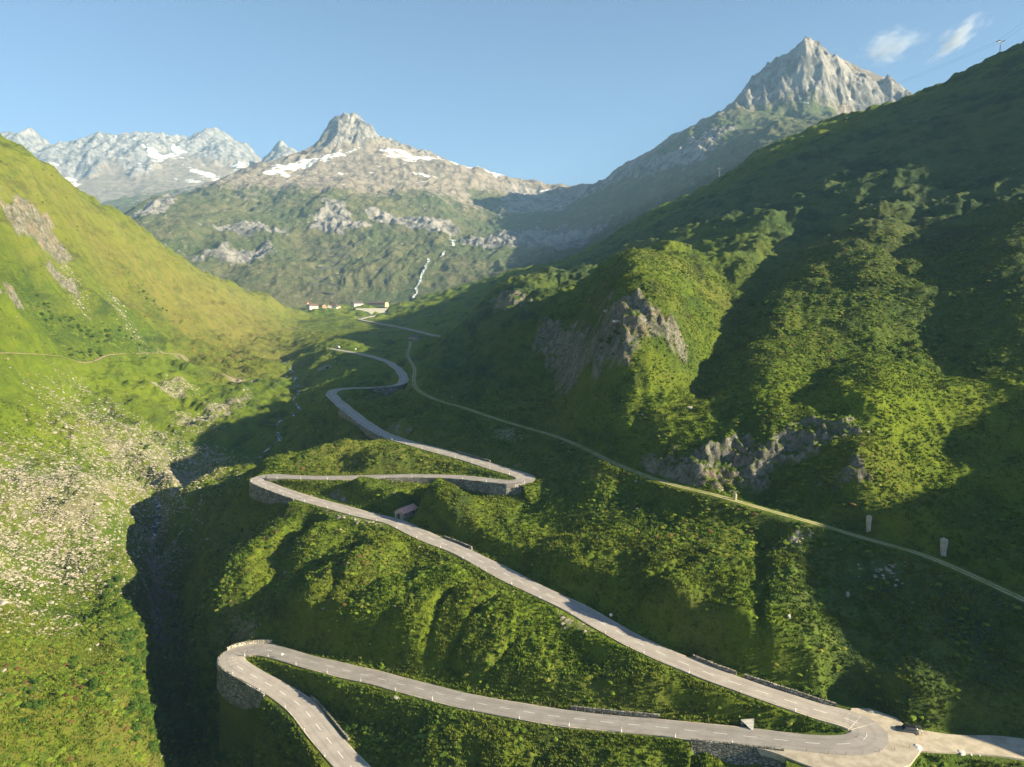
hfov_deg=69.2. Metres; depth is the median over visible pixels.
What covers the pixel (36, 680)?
alder bush
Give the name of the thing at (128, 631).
alder bush
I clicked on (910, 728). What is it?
parked car
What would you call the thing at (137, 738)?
alder bush
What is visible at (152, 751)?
alder bush
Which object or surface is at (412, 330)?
road
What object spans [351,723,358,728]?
alder bush
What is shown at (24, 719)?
alder bush
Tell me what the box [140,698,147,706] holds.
alder bush
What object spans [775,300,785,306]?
alder bush
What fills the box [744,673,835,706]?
kerb wall
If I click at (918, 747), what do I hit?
boulder
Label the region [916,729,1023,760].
gravel lane
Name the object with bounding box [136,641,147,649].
alder bush
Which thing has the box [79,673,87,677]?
alder bush
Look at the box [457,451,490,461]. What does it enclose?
kerb wall
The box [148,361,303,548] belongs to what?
stream
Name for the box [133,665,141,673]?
alder bush
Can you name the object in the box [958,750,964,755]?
boulder
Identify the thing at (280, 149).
peak
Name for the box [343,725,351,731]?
alder bush
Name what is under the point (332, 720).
kerb wall
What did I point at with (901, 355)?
alder bush
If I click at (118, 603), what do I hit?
alder bush
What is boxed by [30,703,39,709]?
alder bush
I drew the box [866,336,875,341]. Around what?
alder bush
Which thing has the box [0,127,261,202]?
mountain range
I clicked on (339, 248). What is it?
avalanche wall
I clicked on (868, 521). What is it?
stone pier
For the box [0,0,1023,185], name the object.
sky
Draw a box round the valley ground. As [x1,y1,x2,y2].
[0,41,1023,766]
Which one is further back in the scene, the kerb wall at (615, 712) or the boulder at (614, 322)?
the boulder at (614, 322)
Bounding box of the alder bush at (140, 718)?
[136,715,144,722]
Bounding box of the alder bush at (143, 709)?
[140,706,149,713]
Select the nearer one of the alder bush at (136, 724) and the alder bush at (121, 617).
the alder bush at (136, 724)
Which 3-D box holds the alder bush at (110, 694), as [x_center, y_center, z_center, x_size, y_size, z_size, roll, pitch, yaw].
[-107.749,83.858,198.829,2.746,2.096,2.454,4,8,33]
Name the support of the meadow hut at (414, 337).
on the valley ground
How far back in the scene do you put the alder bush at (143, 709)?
209.54 m
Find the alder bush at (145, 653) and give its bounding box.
[141,650,148,657]
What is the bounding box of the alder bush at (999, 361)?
[996,359,1004,364]
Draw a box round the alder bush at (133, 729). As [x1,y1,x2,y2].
[130,726,138,735]
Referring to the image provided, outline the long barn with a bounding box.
[367,302,388,306]
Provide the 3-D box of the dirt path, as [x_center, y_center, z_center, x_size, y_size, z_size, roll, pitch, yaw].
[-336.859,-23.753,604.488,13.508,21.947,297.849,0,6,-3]
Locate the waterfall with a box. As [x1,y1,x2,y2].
[412,258,429,297]
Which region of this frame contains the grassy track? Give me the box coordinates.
[406,341,1023,601]
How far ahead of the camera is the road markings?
203.46 m
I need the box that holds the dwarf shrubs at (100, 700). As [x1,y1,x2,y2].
[0,60,1023,766]
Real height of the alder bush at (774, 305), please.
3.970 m
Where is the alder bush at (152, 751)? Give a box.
[150,745,158,753]
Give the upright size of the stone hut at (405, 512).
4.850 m
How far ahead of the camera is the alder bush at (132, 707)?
201.12 m
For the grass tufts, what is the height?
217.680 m
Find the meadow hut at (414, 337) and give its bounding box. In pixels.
[407,335,419,339]
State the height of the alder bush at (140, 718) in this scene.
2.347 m
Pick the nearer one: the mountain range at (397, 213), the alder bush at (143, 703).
the alder bush at (143, 703)
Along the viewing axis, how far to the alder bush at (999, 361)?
303.10 m
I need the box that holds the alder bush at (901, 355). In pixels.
[896,354,905,358]
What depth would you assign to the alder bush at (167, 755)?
222.76 m
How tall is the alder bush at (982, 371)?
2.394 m
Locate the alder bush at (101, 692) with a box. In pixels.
[96,690,105,695]
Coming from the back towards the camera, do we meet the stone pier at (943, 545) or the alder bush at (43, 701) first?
the stone pier at (943, 545)
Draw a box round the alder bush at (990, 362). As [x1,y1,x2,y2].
[985,360,995,365]
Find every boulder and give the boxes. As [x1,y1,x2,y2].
[0,600,7,605]
[611,320,619,324]
[914,744,921,751]
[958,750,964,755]
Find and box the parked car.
[895,724,921,734]
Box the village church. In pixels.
[306,301,318,309]
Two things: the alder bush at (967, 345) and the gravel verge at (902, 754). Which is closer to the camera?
the gravel verge at (902, 754)
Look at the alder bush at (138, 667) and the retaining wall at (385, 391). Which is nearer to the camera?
the alder bush at (138, 667)
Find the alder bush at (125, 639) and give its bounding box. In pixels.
[121,636,130,643]
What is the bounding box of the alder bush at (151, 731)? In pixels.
[148,728,156,734]
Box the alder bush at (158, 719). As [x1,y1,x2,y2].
[154,716,162,724]
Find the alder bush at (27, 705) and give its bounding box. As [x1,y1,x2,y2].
[22,702,32,707]
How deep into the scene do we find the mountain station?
3768.95 m
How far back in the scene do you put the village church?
1625.44 m
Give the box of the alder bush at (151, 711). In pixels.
[149,705,153,716]
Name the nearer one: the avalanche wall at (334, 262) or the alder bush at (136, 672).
the alder bush at (136, 672)
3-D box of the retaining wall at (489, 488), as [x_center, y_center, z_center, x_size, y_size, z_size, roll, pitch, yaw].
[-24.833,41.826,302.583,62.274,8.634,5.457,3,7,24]
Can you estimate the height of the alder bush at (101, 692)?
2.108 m
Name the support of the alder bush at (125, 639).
on the valley ground
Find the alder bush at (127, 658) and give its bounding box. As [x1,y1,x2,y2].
[121,656,131,661]
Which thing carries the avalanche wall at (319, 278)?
on the mountain range at (397, 213)
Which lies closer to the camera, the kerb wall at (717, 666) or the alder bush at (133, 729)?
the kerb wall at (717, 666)
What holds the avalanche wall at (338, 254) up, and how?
on the mountain range at (397, 213)
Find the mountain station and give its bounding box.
[301,150,311,154]
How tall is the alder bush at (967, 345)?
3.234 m
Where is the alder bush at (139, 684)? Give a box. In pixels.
[136,680,144,688]
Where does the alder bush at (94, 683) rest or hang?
on the valley ground
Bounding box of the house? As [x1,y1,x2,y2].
[351,301,363,306]
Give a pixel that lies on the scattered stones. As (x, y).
(46, 511)
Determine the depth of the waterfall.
2161.80 m
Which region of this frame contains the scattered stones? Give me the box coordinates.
[0,239,940,766]
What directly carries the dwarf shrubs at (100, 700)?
on the valley ground
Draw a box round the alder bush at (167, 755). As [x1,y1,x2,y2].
[164,753,170,760]
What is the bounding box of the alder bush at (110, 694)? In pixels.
[106,692,113,698]
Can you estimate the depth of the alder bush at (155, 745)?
202.84 m
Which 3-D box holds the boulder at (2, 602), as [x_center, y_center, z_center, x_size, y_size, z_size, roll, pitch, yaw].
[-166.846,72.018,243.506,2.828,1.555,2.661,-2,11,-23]
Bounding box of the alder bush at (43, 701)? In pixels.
[37,699,46,704]
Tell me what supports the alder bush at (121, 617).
on the valley ground
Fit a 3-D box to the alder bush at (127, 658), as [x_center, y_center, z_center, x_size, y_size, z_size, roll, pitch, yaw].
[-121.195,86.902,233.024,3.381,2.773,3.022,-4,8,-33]
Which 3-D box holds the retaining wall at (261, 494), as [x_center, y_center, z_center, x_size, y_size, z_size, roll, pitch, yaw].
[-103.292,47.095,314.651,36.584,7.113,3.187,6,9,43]
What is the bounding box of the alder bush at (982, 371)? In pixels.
[977,370,988,373]
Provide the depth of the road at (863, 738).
198.60 m
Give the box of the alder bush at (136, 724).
[131,720,142,729]
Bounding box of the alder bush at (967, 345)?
[963,343,972,348]
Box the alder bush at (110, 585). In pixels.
[106,583,115,588]
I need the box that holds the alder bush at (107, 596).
[103,594,113,598]
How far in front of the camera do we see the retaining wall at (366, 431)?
404.40 m
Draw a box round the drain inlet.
[741,719,753,729]
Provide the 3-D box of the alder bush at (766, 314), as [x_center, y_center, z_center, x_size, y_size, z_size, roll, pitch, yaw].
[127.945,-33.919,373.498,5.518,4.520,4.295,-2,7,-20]
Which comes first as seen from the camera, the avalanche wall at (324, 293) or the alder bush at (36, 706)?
the alder bush at (36, 706)
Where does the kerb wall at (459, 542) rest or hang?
on the valley ground
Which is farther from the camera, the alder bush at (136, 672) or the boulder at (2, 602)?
the boulder at (2, 602)
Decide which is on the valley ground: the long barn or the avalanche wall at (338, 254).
the long barn
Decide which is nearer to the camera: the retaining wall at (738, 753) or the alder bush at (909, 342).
the retaining wall at (738, 753)
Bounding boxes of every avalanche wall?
[309,274,340,279]
[310,283,337,285]
[313,291,334,295]
[315,266,342,268]
[323,259,347,263]
[326,252,350,257]
[328,246,351,251]
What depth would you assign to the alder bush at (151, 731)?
206.78 m
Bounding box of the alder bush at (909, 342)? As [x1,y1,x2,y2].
[902,340,915,344]
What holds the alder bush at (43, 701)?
on the valley ground
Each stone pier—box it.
[866,515,871,531]
[940,537,947,556]
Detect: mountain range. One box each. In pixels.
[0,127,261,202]
[100,36,911,307]
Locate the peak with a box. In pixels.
[261,140,297,161]
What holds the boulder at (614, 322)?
on the valley ground
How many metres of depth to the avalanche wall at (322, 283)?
2110.33 m
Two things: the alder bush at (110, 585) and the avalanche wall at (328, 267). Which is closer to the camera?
the alder bush at (110, 585)
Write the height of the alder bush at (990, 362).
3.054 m
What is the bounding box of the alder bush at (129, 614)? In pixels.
[125,612,135,617]
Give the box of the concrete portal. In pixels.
[317,365,330,370]
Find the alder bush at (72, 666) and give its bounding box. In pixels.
[67,664,76,669]
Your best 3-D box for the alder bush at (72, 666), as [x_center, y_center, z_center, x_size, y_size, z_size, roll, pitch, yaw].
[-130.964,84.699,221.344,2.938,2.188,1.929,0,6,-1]
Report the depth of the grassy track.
240.41 m
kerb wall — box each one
[226,639,271,650]
[310,695,349,740]
[444,535,472,549]
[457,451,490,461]
[571,705,658,718]
[693,654,736,674]
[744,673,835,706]
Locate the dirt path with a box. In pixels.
[18,353,173,361]
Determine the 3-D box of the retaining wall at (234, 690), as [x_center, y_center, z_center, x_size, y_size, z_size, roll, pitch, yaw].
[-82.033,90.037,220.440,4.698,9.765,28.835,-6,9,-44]
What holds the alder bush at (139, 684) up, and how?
on the valley ground
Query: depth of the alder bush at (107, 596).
285.63 m
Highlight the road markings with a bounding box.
[239,384,866,757]
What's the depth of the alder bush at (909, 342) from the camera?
333.47 m
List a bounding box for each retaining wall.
[217,653,264,708]
[249,479,293,503]
[338,407,382,439]
[372,382,407,395]
[384,477,520,495]
[691,738,783,766]
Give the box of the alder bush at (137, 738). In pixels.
[130,734,141,741]
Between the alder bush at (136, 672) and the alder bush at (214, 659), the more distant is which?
the alder bush at (214, 659)
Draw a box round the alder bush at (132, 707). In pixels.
[125,702,139,711]
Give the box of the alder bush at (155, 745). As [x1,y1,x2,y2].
[149,740,159,750]
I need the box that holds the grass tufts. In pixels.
[0,203,1023,766]
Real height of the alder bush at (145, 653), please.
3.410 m
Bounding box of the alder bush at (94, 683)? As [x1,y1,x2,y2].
[90,680,97,687]
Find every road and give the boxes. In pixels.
[217,348,888,766]
[357,312,439,336]
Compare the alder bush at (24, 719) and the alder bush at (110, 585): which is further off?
the alder bush at (110, 585)
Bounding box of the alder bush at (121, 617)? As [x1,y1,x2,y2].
[117,615,125,619]
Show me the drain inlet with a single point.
(749, 723)
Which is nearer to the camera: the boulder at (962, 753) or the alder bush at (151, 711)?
the boulder at (962, 753)
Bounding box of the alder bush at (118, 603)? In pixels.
[115,600,124,605]
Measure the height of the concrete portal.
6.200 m
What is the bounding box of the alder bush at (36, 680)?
[32,678,39,683]
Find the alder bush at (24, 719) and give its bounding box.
[18,717,28,722]
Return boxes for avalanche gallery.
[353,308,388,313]
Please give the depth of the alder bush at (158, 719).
227.38 m
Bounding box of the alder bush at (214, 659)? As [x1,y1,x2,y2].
[212,656,217,663]
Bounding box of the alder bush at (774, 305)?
[770,303,778,307]
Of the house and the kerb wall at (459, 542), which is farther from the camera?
the house
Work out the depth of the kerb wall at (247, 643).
236.79 m
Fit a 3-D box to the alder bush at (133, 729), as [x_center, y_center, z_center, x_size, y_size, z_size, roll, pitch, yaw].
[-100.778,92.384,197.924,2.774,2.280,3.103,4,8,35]
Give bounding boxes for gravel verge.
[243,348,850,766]
[757,708,919,766]
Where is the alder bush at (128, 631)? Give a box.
[122,629,130,636]
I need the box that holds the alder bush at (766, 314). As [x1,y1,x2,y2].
[761,312,771,318]
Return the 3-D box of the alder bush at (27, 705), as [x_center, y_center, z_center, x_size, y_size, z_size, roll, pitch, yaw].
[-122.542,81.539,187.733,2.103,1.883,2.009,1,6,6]
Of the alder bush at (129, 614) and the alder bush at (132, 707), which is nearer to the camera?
the alder bush at (132, 707)
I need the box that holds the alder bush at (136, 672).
[133,669,139,674]
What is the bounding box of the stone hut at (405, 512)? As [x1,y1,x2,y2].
[394,503,417,519]

